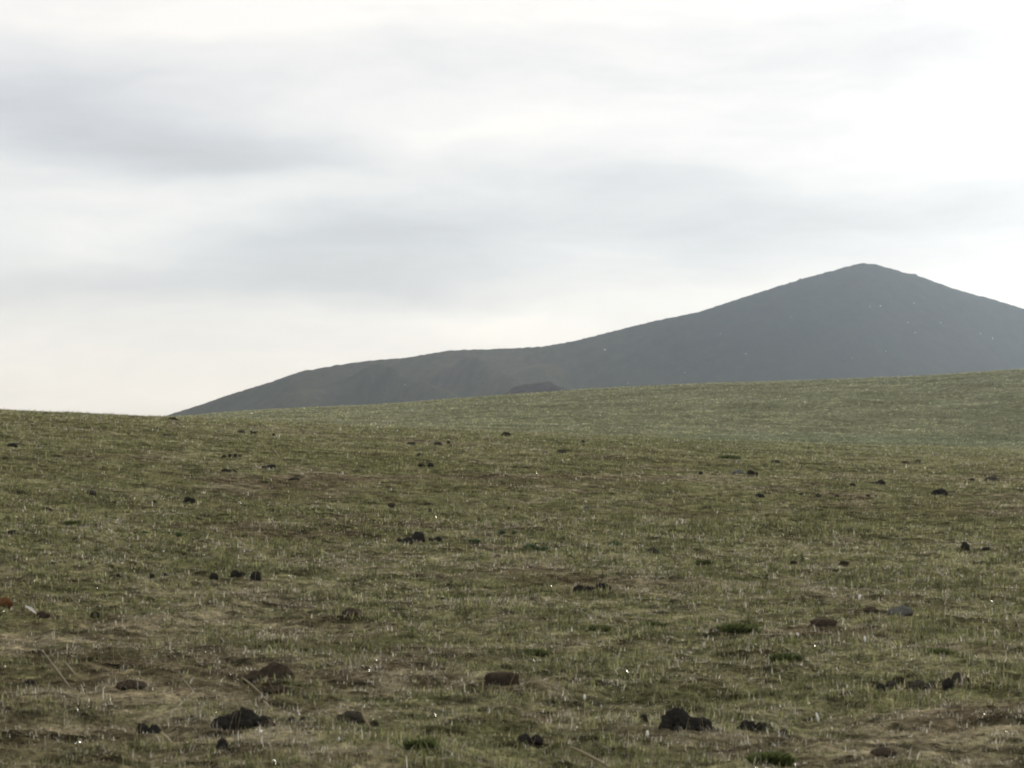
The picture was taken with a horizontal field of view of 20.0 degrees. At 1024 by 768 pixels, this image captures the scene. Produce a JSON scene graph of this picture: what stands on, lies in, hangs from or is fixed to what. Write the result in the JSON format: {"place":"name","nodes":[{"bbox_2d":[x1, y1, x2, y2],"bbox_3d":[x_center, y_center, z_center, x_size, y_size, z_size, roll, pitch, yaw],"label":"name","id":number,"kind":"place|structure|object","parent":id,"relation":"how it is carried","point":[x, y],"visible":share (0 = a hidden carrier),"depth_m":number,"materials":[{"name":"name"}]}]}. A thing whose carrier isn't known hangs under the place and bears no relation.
{"place":"outdoors","nodes":[
{"label":"outdoors","id":0,"kind":"place"},
{"bbox_2d":[0,369,1023,767],"bbox_3d":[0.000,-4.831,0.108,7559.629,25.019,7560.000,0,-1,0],"label":"ground","id":1,"kind":"structure","parent":0,"point":[230,485],"depth_m":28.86,"materials":[{"name":"green plant"}]},
{"bbox_2d":[0,597,12,607],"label":"stone","id":2,"kind":"object","parent":1,"relation":"on","point":[5,602],"visible":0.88,"depth_m":23.35,"materials":[{"name":"brown stone"}]},
{"bbox_2d":[6,443,17,447],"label":"dung pile","id":3,"kind":"object","parent":1,"relation":"on","point":[12,445],"visible":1,"depth_m":52.68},
{"bbox_2d":[7,530,18,534],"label":"dung pile","id":4,"kind":"object","parent":1,"relation":"on","point":[11,532],"visible":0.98,"depth_m":31.85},
{"bbox_2d":[25,679,35,683],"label":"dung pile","id":5,"kind":"object","parent":1,"relation":"on","point":[29,681],"visible":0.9,"depth_m":17.88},
{"bbox_2d":[26,605,35,613],"bbox_3d":[-3.787,1.775,22.856,0.085,0.066,0.023,0,-1,0],"label":"feather","id":6,"kind":"object","parent":1,"relation":"on","point":[31,609],"visible":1,"depth_m":22.85,"materials":[{"name":"white"}]},
{"bbox_2d":[36,611,49,617],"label":"stone","id":7,"kind":"object","parent":1,"relation":"on","point":[42,614],"visible":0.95,"depth_m":22.76,"materials":[{"name":"brown stone"}]},
{"bbox_2d":[43,651,70,687],"bbox_3d":[-2.736,1.716,17.443,0.179,0.223,0.013,0,-1,10],"label":"dry straw","id":8,"kind":"object","parent":1,"relation":"on","point":[58,672],"visible":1,"depth_m":17.44,"materials":[{"name":"beige plant"}]},
{"bbox_2d":[64,662,75,674],"bbox_3d":[-2.790,1.798,18.335,0.076,0.089,0.015,0,-1,9],"label":"dry straw","id":9,"kind":"object","parent":1,"relation":"on","point":[70,669],"visible":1,"depth_m":18.33,"materials":[{"name":"beige plant"}]},
{"bbox_2d":[62,520,83,525],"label":"grass tussock","id":10,"kind":"object","parent":1,"relation":"on","point":[68,522],"depth_m":34.81,"materials":[{"name":"green plant"}]},
{"bbox_2d":[64,591,83,610],"bbox_3d":[-3.564,1.766,23.637,0.173,0.167,0.010,0,-1,8],"label":"dry straw","id":11,"kind":"object","parent":1,"relation":"on","point":[74,601],"visible":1,"depth_m":23.63,"materials":[{"name":"beige plant"}]},
{"bbox_2d":[85,490,96,494],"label":"dung pile","id":12,"kind":"object","parent":1,"relation":"on","point":[92,492],"visible":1,"depth_m":40.64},
{"bbox_2d":[90,611,99,617],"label":"dung pile","id":13,"kind":"object","parent":1,"relation":"on","point":[96,613],"visible":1,"depth_m":22.88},
{"bbox_2d":[115,679,147,689],"bbox_3d":[-2.276,1.801,17.368,0.192,0.068,0.162,0,-1,-7],"label":"stone","id":14,"kind":"object","parent":1,"relation":"on","point":[130,684],"visible":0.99,"depth_m":17.31,"materials":[{"name":"stone"}]},
{"bbox_2d":[136,723,160,733],"bbox_3d":[-1.935,1.845,15.460,0.135,0.081,0.089,0,-1,-7],"label":"dung pile","id":15,"kind":"object","parent":1,"relation":"on","point":[146,729],"visible":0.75,"depth_m":15.44,"materials":[{"name":"black"}]},
{"bbox_2d":[160,731,171,742],"bbox_3d":[-1.765,1.803,14.815,0.063,0.062,0.015,0,-1,9],"label":"dry straw","id":16,"kind":"object","parent":1,"relation":"on","point":[165,736],"visible":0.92,"depth_m":14.81,"materials":[{"name":"beige plant"}]},
{"bbox_2d":[184,496,195,501],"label":"dung pile","id":17,"kind":"object","parent":1,"relation":"on","point":[188,499],"visible":1,"depth_m":40.70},
{"bbox_2d":[209,573,217,579],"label":"dung ball","id":18,"kind":"object","parent":1,"relation":"on","point":[213,576],"visible":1,"depth_m":27.84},
{"bbox_2d":[216,738,227,749],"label":"dung pile","id":19,"kind":"object","parent":1,"relation":"on","point":[222,744],"visible":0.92,"depth_m":14.47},
{"bbox_2d":[220,468,236,471],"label":"dung pile","id":20,"kind":"object","parent":1,"relation":"on","point":[226,470],"visible":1,"depth_m":49.64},
{"bbox_2d":[230,569,244,576],"bbox_3d":[-2.651,1.840,28.065,0.150,0.100,0.071,0,-1,-5],"label":"dung ball","id":21,"kind":"object","parent":1,"relation":"on","point":[235,573],"visible":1,"depth_m":28.04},
{"bbox_2d":[211,706,270,729],"bbox_3d":[-1.446,1.791,15.501,0.327,0.144,0.252,0,-1,-5],"label":"dung pile","id":22,"kind":"object","parent":1,"relation":"on","point":[248,717],"visible":0.86,"depth_m":15.46,"materials":[{"name":"black soil"}]},
{"bbox_2d":[241,677,261,693],"bbox_3d":[-1.565,1.812,17.420,0.128,0.104,0.014,0,-1,9],"label":"dry straw","id":23,"kind":"object","parent":1,"relation":"on","point":[252,686],"visible":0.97,"depth_m":17.41,"materials":[{"name":"beige plant"}]},
{"bbox_2d":[250,571,260,580],"bbox_3d":[-2.461,1.856,27.863,0.108,0.126,0.084,0,-1,-5],"label":"dung ball","id":24,"kind":"object","parent":1,"relation":"on","point":[256,577],"visible":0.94,"depth_m":27.83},
{"bbox_2d":[242,662,294,683],"bbox_3d":[-1.524,1.823,18.186,0.330,0.166,0.245,0,-1,-5],"label":"stone","id":25,"kind":"object","parent":1,"relation":"on","point":[278,670],"visible":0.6,"depth_m":18.12,"materials":[{"name":"brown stone"}]},
{"bbox_2d":[262,720,275,728],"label":"stone","id":26,"kind":"object","parent":1,"relation":"on","point":[266,723],"visible":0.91,"depth_m":15.32,"materials":[{"name":"grey stone"}]},
{"bbox_2d":[262,464,275,468],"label":"dung pile","id":27,"kind":"object","parent":1,"relation":"on","point":[270,466],"visible":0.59,"depth_m":51.91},
{"bbox_2d":[262,685,291,693],"bbox_3d":[-1.413,1.841,17.475,0.177,0.059,0.158,1,-2,-45],"label":"stone","id":28,"kind":"object","parent":1,"relation":"on","point":[280,689],"visible":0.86,"depth_m":17.41,"materials":[{"name":"brown stone"}]},
{"bbox_2d":[286,716,311,721],"bbox_3d":[-1.159,1.849,15.904,0.145,0.061,0.104,0,-1,18],"label":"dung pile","id":29,"kind":"object","parent":1,"relation":"on","point":[300,719],"visible":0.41,"depth_m":15.89,"materials":[{"name":"brown"}]},
{"bbox_2d":[336,711,366,722],"bbox_3d":[-0.893,1.861,16.156,0.169,0.085,0.139,0,-1,-3],"label":"rock","id":30,"kind":"object","parent":1,"relation":"on","point":[352,716],"visible":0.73,"depth_m":16.11,"materials":[{"name":"stone"}]},
{"bbox_2d":[342,608,361,615],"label":"stone","id":31,"kind":"object","parent":1,"relation":"on","point":[348,611],"visible":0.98,"depth_m":23.32,"materials":[{"name":"stone"}]},
{"bbox_2d":[361,708,370,728],"bbox_3d":[-0.782,1.798,15.592,0.062,0.111,0.017,-1,-1,22],"label":"dry straw","id":32,"kind":"object","parent":1,"relation":"on","point":[365,720],"visible":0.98,"depth_m":15.59,"materials":[{"name":"beige plant"}]},
{"bbox_2d":[369,720,379,726],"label":"dung pile","id":33,"kind":"object","parent":1,"relation":"on","point":[374,723],"visible":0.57,"depth_m":15.90,"materials":[{"name":"brown"}]},
{"bbox_2d":[395,537,412,543],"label":"dung pile","id":34,"kind":"object","parent":1,"relation":"on","point":[408,539],"visible":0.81,"depth_m":34.39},
{"bbox_2d":[394,737,438,750],"bbox_3d":[-0.454,1.802,14.501,0.210,0.073,0.197,-1,-2,45],"label":"grass tussock","id":35,"kind":"object","parent":1,"relation":"on","point":[408,744],"depth_m":14.47,"materials":[{"name":"green plant"}]},
{"bbox_2d":[412,531,424,542],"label":"dung pile","id":36,"kind":"object","parent":1,"relation":"on","point":[418,536],"visible":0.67,"depth_m":35.01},
{"bbox_2d":[422,729,433,735],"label":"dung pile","id":37,"kind":"object","parent":1,"relation":"on","point":[427,731],"visible":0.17,"depth_m":15.42,"materials":[{"name":"brown"}]},
{"bbox_2d":[426,536,442,541],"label":"dung pile","id":38,"kind":"object","parent":1,"relation":"on","point":[438,539],"visible":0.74,"depth_m":35.04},
{"bbox_2d":[439,594,471,598],"bbox_3d":[-0.521,1.941,26.339,0.300,0.077,0.272,-1,-1,29],"label":"grass tussock","id":39,"kind":"object","parent":1,"relation":"on","point":[457,596],"depth_m":26.32,"materials":[{"name":"green plant"}]},
{"bbox_2d":[443,490,477,523],"bbox_3d":[-0.676,1.617,38.166,0.480,0.457,0.013,0,-1,-17],"label":"dry straw","id":40,"kind":"object","parent":1,"relation":"on","point":[461,507],"visible":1,"depth_m":38.17,"materials":[{"name":"beige plant"}]},
{"bbox_2d":[468,538,480,541],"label":"leafy herb","id":41,"kind":"object","parent":1,"relation":"on","point":[475,540],"visible":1,"depth_m":34.76,"materials":[{"name":"green plant"}]},
{"bbox_2d":[484,672,519,685],"bbox_3d":[-0.063,1.877,18.399,0.224,0.105,0.183,0,-1,0],"label":"flat stone","id":42,"kind":"object","parent":1,"relation":"on","point":[503,678],"visible":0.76,"depth_m":18.32,"materials":[{"name":"brown stone"}]},
{"bbox_2d":[501,432,509,436],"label":"dung pile","id":43,"kind":"object","parent":1,"relation":"on","point":[506,433],"visible":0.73,"depth_m":85.17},
{"bbox_2d":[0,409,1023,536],"bbox_3d":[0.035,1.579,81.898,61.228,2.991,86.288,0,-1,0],"label":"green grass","id":44,"kind":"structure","parent":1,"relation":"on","point":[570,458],"depth_m":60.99,"materials":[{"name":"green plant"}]},
{"bbox_2d":[0,408,1023,535],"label":"dry grass","id":45,"kind":"structure","parent":1,"relation":"on","point":[303,424],"depth_m":60.46,"materials":[{"name":"plant"}]},
{"bbox_2d":[0,411,1023,767],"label":"dry stalks","id":46,"kind":"object","parent":1,"relation":"on","point":[480,637],"visible":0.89,"depth_m":19.89,"materials":[{"name":"plant"}]},
{"bbox_2d":[517,733,542,744],"bbox_3d":[0.098,1.852,15.131,0.133,0.065,0.093,0,-1,21],"label":"dung pile","id":47,"kind":"object","parent":1,"relation":"on","point":[538,739],"visible":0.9,"depth_m":15.11,"materials":[{"name":"black"}]},
{"bbox_2d":[523,542,539,549],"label":"leafy herb","id":48,"kind":"object","parent":1,"relation":"on","point":[533,546],"visible":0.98,"depth_m":33.53,"materials":[{"name":"green plant"}]},
{"bbox_2d":[515,648,550,657],"bbox_3d":[0.159,1.883,20.305,0.268,0.078,0.241,1,-2,-34],"label":"grass tussock","id":49,"kind":"object","parent":1,"relation":"on","point":[539,652],"depth_m":20.26,"materials":[{"name":"green plant"}]},
{"bbox_2d":[538,546,549,550],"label":"leafy herb","id":50,"kind":"object","parent":1,"relation":"on","point":[542,549],"visible":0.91,"depth_m":33.51,"materials":[{"name":"green plant"}]},
{"bbox_2d":[573,585,594,592],"bbox_3d":[0.678,1.934,27.353,0.210,0.080,0.144,0,-1,1],"label":"dung pile","id":51,"kind":"object","parent":1,"relation":"on","point":[578,587],"visible":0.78,"depth_m":27.32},
{"bbox_2d":[570,746,609,767],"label":"dry straw","id":52,"kind":"object","parent":1,"relation":"on","point":[589,756],"visible":1,"depth_m":13.96,"materials":[{"name":"beige plant"}]},
{"bbox_2d":[162,368,1023,449],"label":"green grass","id":53,"kind":"structure","parent":1,"relation":"on","point":[530,423],"depth_m":292.20,"materials":[{"name":"green plant"}]},
{"bbox_2d":[582,624,614,631],"bbox_3d":[0.686,1.895,22.444,0.239,0.085,0.224,-1,-1,23],"label":"grass tussock","id":54,"kind":"object","parent":1,"relation":"on","point":[606,627],"depth_m":22.40,"materials":[{"name":"green plant"}]},
{"bbox_2d":[594,583,610,590],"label":"dung pile","id":55,"kind":"object","parent":1,"relation":"on","point":[601,585],"visible":0.68,"depth_m":27.40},
{"bbox_2d":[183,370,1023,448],"bbox_3d":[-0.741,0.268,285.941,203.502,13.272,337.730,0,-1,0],"label":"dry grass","id":56,"kind":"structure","parent":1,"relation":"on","point":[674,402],"depth_m":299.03,"materials":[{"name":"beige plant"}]},
{"bbox_2d":[640,714,647,721],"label":"dung ball","id":57,"kind":"object","parent":1,"relation":"on","point":[644,716],"visible":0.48,"depth_m":16.27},
{"bbox_2d":[634,547,656,553],"bbox_3d":[1.562,1.960,34.131,0.292,0.088,0.210,0,-1,3],"label":"dung pile","id":58,"kind":"object","parent":1,"relation":"on","point":[650,549],"visible":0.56,"depth_m":34.09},
{"bbox_2d":[636,620,667,627],"bbox_3d":[1.100,1.900,22.902,0.273,0.075,0.207,0,-1,0],"label":"grass tussock","id":59,"kind":"object","parent":1,"relation":"on","point":[651,623],"depth_m":22.86,"materials":[{"name":"green plant"}]},
{"bbox_2d":[658,707,712,730],"bbox_3d":[0.938,1.821,15.663,0.297,0.152,0.206,0,-1,3],"label":"dung pile","id":60,"kind":"object","parent":1,"relation":"on","point":[674,718],"visible":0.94,"depth_m":15.63,"materials":[{"name":"black"}]},
{"bbox_2d":[694,559,714,565],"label":"grass tussock","id":61,"kind":"object","parent":1,"relation":"on","point":[699,561],"depth_m":32.11,"materials":[{"name":"green plant"}]},
{"bbox_2d":[718,455,740,458],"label":"grass tussock","id":62,"kind":"object","parent":1,"relation":"on","point":[731,457],"depth_m":73.85,"materials":[{"name":"green plant"}]},
{"bbox_2d":[732,469,743,473],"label":"stone","id":63,"kind":"object","parent":1,"relation":"on","point":[738,471],"visible":0.69,"depth_m":61.58,"materials":[{"name":"grey stone"}]},
{"bbox_2d":[713,622,763,633],"bbox_3d":[1.749,1.889,22.433,0.397,0.101,0.379,0,-1,0],"label":"grass tussock","id":64,"kind":"object","parent":1,"relation":"on","point":[735,628],"depth_m":22.34,"materials":[{"name":"green plant"}]},
{"bbox_2d":[746,470,757,474],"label":"dung pile","id":65,"kind":"object","parent":1,"relation":"on","point":[750,472],"visible":0.73,"depth_m":61.64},
{"bbox_2d":[737,720,774,730],"bbox_3d":[1.334,1.886,15.890,0.212,0.094,0.137,0,-1,5],"label":"dung pile","id":66,"kind":"object","parent":1,"relation":"on","point":[748,724],"visible":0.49,"depth_m":15.87,"materials":[{"name":"black"}]},
{"bbox_2d":[754,493,764,496],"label":"dung pile","id":67,"kind":"object","parent":1,"relation":"on","point":[758,495],"visible":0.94,"depth_m":51.45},
{"bbox_2d":[755,734,764,750],"bbox_3d":[1.257,1.820,14.716,0.052,0.090,0.014,-1,-1,29],"label":"dry straw","id":68,"kind":"object","parent":1,"relation":"on","point":[760,744],"visible":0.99,"depth_m":14.71,"materials":[{"name":"beige plant"}]},
{"bbox_2d":[743,750,801,766],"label":"grass tussock","id":69,"kind":"object","parent":1,"relation":"on","point":[774,758],"depth_m":14.01,"materials":[{"name":"green plant"}]},
{"bbox_2d":[780,729,788,737],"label":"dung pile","id":70,"kind":"object","parent":1,"relation":"on","point":[785,731],"visible":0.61,"depth_m":15.52,"materials":[{"name":"brown"}]},
{"bbox_2d":[770,652,805,661],"bbox_3d":[1.887,1.870,19.858,0.260,0.073,0.245,0,-1,0],"label":"grass tussock","id":71,"kind":"object","parent":1,"relation":"on","point":[795,656],"depth_m":19.83,"materials":[{"name":"green plant"}]},
{"bbox_2d":[810,618,837,625],"bbox_3d":[2.507,1.929,23.352,0.220,0.089,0.174,0,-1,6],"label":"flat stone","id":72,"kind":"object","parent":1,"relation":"on","point":[826,622],"visible":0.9,"depth_m":23.27,"materials":[{"name":"brown stone"}]},
{"bbox_2d":[838,561,848,566],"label":"dung pile","id":73,"kind":"object","parent":1,"relation":"on","point":[842,563],"visible":0.65,"depth_m":32.62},
{"bbox_2d":[863,607,877,612],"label":"stone","id":74,"kind":"object","parent":1,"relation":"on","point":[868,609],"visible":0.97,"depth_m":25.10,"materials":[{"name":"stone"}]},
{"bbox_2d":[870,479,884,484],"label":"dung pile","id":75,"kind":"object","parent":1,"relation":"on","point":[881,482],"visible":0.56,"depth_m":59.03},
{"bbox_2d":[876,683,885,691],"bbox_3d":[2.288,1.893,18.032,0.064,0.068,0.050,0,-1,7],"label":"dung ball","id":76,"kind":"object","parent":1,"relation":"on","point":[878,686],"visible":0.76,"depth_m":18.02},
{"bbox_2d":[870,747,896,756],"bbox_3d":[1.868,1.857,14.611,0.141,0.060,0.111,0,-1,7],"label":"stone","id":77,"kind":"object","parent":1,"relation":"on","point":[883,751],"visible":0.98,"depth_m":14.57,"materials":[{"name":"brown stone"}]},
{"bbox_2d":[885,680,896,688],"bbox_3d":[2.367,1.893,18.141,0.086,0.085,0.069,0,-1,7],"label":"dung ball","id":78,"kind":"object","parent":1,"relation":"on","point":[890,683],"visible":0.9,"depth_m":18.12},
{"bbox_2d":[892,676,906,683],"bbox_3d":[2.462,1.899,18.498,0.108,0.073,0.089,0,-1,8],"label":"dung ball","id":79,"kind":"object","parent":1,"relation":"on","point":[899,679],"visible":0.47,"depth_m":18.47,"materials":[{"name":"brown"}]},
{"bbox_2d":[887,605,913,616],"bbox_3d":[3.325,1.953,24.853,0.224,0.116,0.158,0,-1,8],"label":"stone","id":80,"kind":"object","parent":1,"relation":"on","point":[906,610],"visible":0.69,"depth_m":24.80,"materials":[{"name":"grey stone"}]},
{"bbox_2d":[911,680,926,689],"bbox_3d":[2.549,1.894,18.193,0.103,0.084,0.086,0,-1,8],"label":"dung ball","id":81,"kind":"object","parent":1,"relation":"on","point":[915,684],"visible":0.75,"depth_m":18.17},
{"bbox_2d":[931,488,947,495],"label":"dung pile","id":82,"kind":"object","parent":1,"relation":"on","point":[941,491],"visible":0.93,"depth_m":54.94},
{"bbox_2d":[921,647,957,654],"bbox_3d":[3.070,1.937,20.922,0.295,0.081,0.230,0,-1,0],"label":"grass tussock","id":83,"kind":"object","parent":1,"relation":"on","point":[941,651],"depth_m":20.88,"materials":[{"name":"green plant"}]},
{"bbox_2d":[942,677,954,689],"bbox_3d":[2.736,1.890,18.219,0.080,0.100,0.062,0,-1,9],"label":"dung ball","id":84,"kind":"object","parent":1,"relation":"on","point":[947,683],"visible":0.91,"depth_m":18.20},
{"bbox_2d":[951,672,961,682],"bbox_3d":[2.823,1.865,18.404,0.078,0.086,0.059,0,-1,9],"label":"dung ball","id":85,"kind":"object","parent":1,"relation":"on","point":[956,675],"visible":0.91,"depth_m":18.38,"materials":[{"name":"brown"}]},
{"bbox_2d":[960,542,969,550],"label":"dung ball","id":86,"kind":"object","parent":1,"relation":"on","point":[966,545],"visible":0.88,"depth_m":35.90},
{"bbox_2d":[984,477,998,481],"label":"dung pile","id":87,"kind":"object","parent":1,"relation":"on","point":[987,479],"visible":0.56,"depth_m":64.75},
{"bbox_2d":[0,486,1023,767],"bbox_3d":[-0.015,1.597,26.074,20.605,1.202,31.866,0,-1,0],"label":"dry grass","id":88,"kind":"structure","parent":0,"point":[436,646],"depth_m":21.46,"materials":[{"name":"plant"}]},
{"bbox_2d":[0,0,1023,416],"label":"sky","id":89,"kind":"structure","parent":0,"point":[202,201],"materials":[{"name":"white"}]},
{"bbox_2d":[503,381,566,394],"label":"rocky knoll","id":90,"kind":"structure","parent":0,"point":[548,386],"depth_m":1490.39,"materials":[{"name":"grey stone"}]},
{"bbox_2d":[165,263,1023,416],"bbox_3d":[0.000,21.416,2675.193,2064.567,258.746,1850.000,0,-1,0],"label":"hill","id":91,"kind":"structure","parent":0,"point":[841,323],"depth_m":2484.88,"materials":[{"name":"grey stone"}]},
{"bbox_2d":[925,683,935,687],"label":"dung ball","id":92,"kind":"object","parent":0,"point":[928,685],"visible":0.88,"depth_m":18.29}
]}

